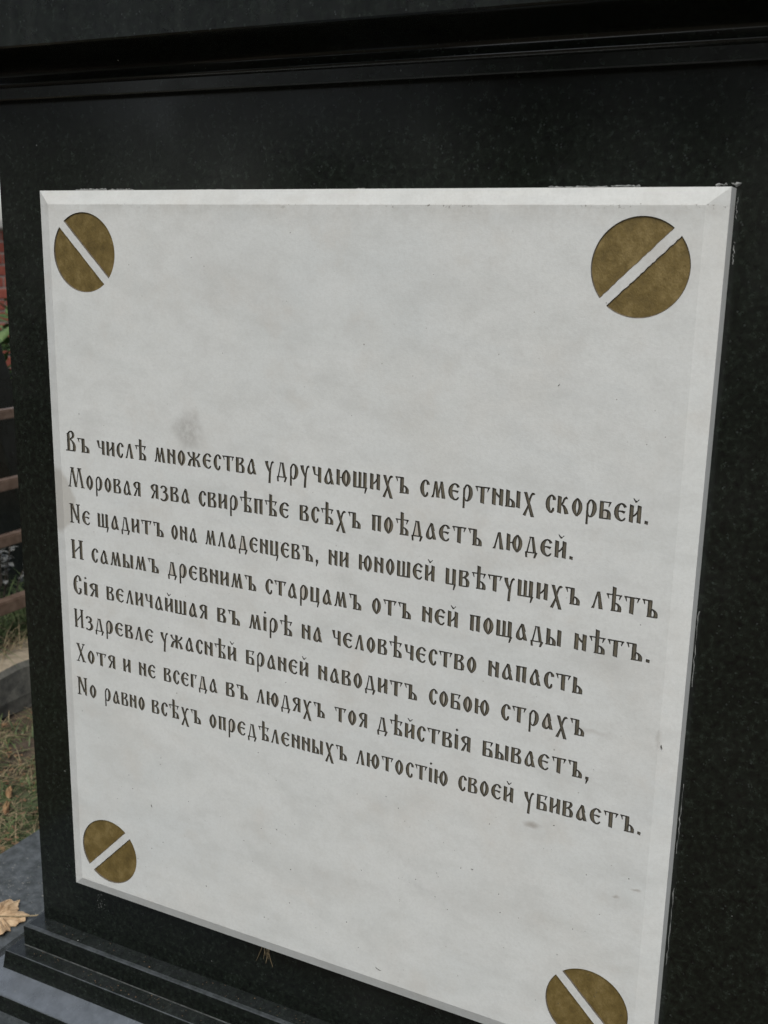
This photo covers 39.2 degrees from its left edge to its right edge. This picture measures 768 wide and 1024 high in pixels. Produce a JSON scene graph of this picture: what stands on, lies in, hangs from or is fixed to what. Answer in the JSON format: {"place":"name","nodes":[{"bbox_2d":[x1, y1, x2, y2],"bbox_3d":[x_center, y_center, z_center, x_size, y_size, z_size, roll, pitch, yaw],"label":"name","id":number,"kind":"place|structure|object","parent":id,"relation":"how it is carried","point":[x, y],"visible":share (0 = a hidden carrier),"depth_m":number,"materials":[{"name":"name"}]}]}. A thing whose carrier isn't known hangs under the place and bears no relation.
{"place":"outdoors","nodes":[
{"label":"outdoors","id":0,"kind":"place"},
{"bbox_2d":[0,193,1,219],"label":"sky","id":1,"kind":"structure","parent":0,"point":[0,193],"materials":[{"name":"white"}]},
{"bbox_2d":[0,220,10,368],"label":"brick wall","id":2,"kind":"structure","parent":0,"point":[3,293],"depth_m":7.44,"materials":[{"name":"red brick"}]},
{"bbox_2d":[0,706,38,853],"bbox_3d":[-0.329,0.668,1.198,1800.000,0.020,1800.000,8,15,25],"label":"ground","id":3,"kind":"structure","parent":0,"point":[24,743],"depth_m":1.98,"materials":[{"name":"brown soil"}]},
{"bbox_2d":[6,785,11,797],"bbox_3d":[-0.650,0.484,1.872,0.011,0.011,0.030,17,18,-26],"label":"fallen leaf","id":4,"kind":"object","parent":3,"relation":"on","point":[8,791],"visible":1,"depth_m":1.87,"materials":[{"name":"beige plant"}]},
{"bbox_2d":[0,615,27,648],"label":"soil bed","id":5,"kind":"object","parent":3,"relation":"on","point":[11,638],"depth_m":2.39,"materials":[{"name":"brown soil"}]},
{"bbox_2d":[0,298,11,378],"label":"leafy shrub","id":6,"kind":"object","parent":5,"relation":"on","point":[4,338],"visible":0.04,"depth_m":3.64,"materials":[{"name":"plant"}]},
{"bbox_2d":[0,546,23,632],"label":"silver plant","id":7,"kind":"object","parent":5,"relation":"on","point":[7,558],"visible":0.66,"depth_m":2.42,"materials":[{"name":"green plant"}]},
{"bbox_2d":[0,344,24,613],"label":"leaning headstone","id":8,"kind":"object","parent":5,"relation":"on","point":[10,521],"visible":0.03,"depth_m":2.62,"materials":[{"name":"black stone"}]},
{"bbox_2d":[0,568,27,664],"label":"grass tuft","id":9,"kind":"object","parent":5,"relation":"on","point":[11,618],"visible":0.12,"depth_m":2.38,"materials":[{"name":"plant"}]},
{"bbox_2d":[0,616,27,666],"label":"dry grass tuft","id":10,"kind":"object","parent":3,"relation":"on","point":[10,646],"visible":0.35,"depth_m":2.28,"materials":[{"name":"plant"}]},
{"bbox_2d":[0,639,31,718],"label":"stone kerb","id":11,"kind":"structure","parent":3,"relation":"on","point":[15,691],"depth_m":2.20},
{"bbox_2d":[0,407,25,616],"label":"railing","id":12,"kind":"object","parent":11,"relation":"on","point":[12,603],"depth_m":2.24,"materials":[{"name":"brown paint"}]},
{"bbox_2d":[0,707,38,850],"bbox_3d":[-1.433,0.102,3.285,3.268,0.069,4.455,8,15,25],"label":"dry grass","id":13,"kind":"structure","parent":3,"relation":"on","point":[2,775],"depth_m":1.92,"materials":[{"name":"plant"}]},
{"bbox_2d":[3,800,8,813],"bbox_3d":[-0.638,0.496,1.822,0.011,0.011,0.033,18,21,-18],"label":"fallen leaf","id":14,"kind":"object","parent":13,"relation":"on","point":[5,808],"visible":1,"depth_m":1.82,"materials":[{"name":"beige plant"}]},
{"bbox_2d":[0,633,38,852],"bbox_3d":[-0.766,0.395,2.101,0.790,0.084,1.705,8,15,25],"label":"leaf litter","id":15,"kind":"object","parent":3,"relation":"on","point":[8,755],"visible":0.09,"depth_m":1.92,"materials":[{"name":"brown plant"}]},
{"bbox_2d":[0,830,43,948],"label":"paving slab","id":16,"kind":"structure","parent":3,"relation":"on","point":[24,855],"depth_m":1.54,"materials":[{"name":"stone"}]},
{"bbox_2d":[0,899,38,934],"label":"fallen leaf","id":17,"kind":"object","parent":16,"relation":"on","point":[11,914],"visible":0.91,"depth_m":1.45,"materials":[{"name":"beige plant"}]},
{"bbox_2d":[0,864,42,914],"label":"grit","id":18,"kind":"object","parent":16,"relation":"on","point":[21,888],"visible":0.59,"depth_m":1.52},
{"bbox_2d":[0,0,767,1023],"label":"granite monument","id":19,"kind":"object","parent":3,"relation":"on","point":[248,94],"visible":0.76,"depth_m":0.84,"materials":[{"name":"stone"}]},
{"bbox_2d":[40,182,741,1023],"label":"marble plaque","id":20,"kind":"object","parent":19,"relation":"attached to","point":[380,526],"visible":1,"depth_m":0.88,"materials":[{"name":"stone"}]},
{"bbox_2d":[256,947,272,966],"bbox_3d":[-0.117,0.431,1.056,0.020,0.029,0.002,8,15,25],"label":"grass wisp","id":21,"kind":"object","parent":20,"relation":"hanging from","point":[265,954],"depth_m":1.06,"materials":[{"name":"plant"}]}
]}

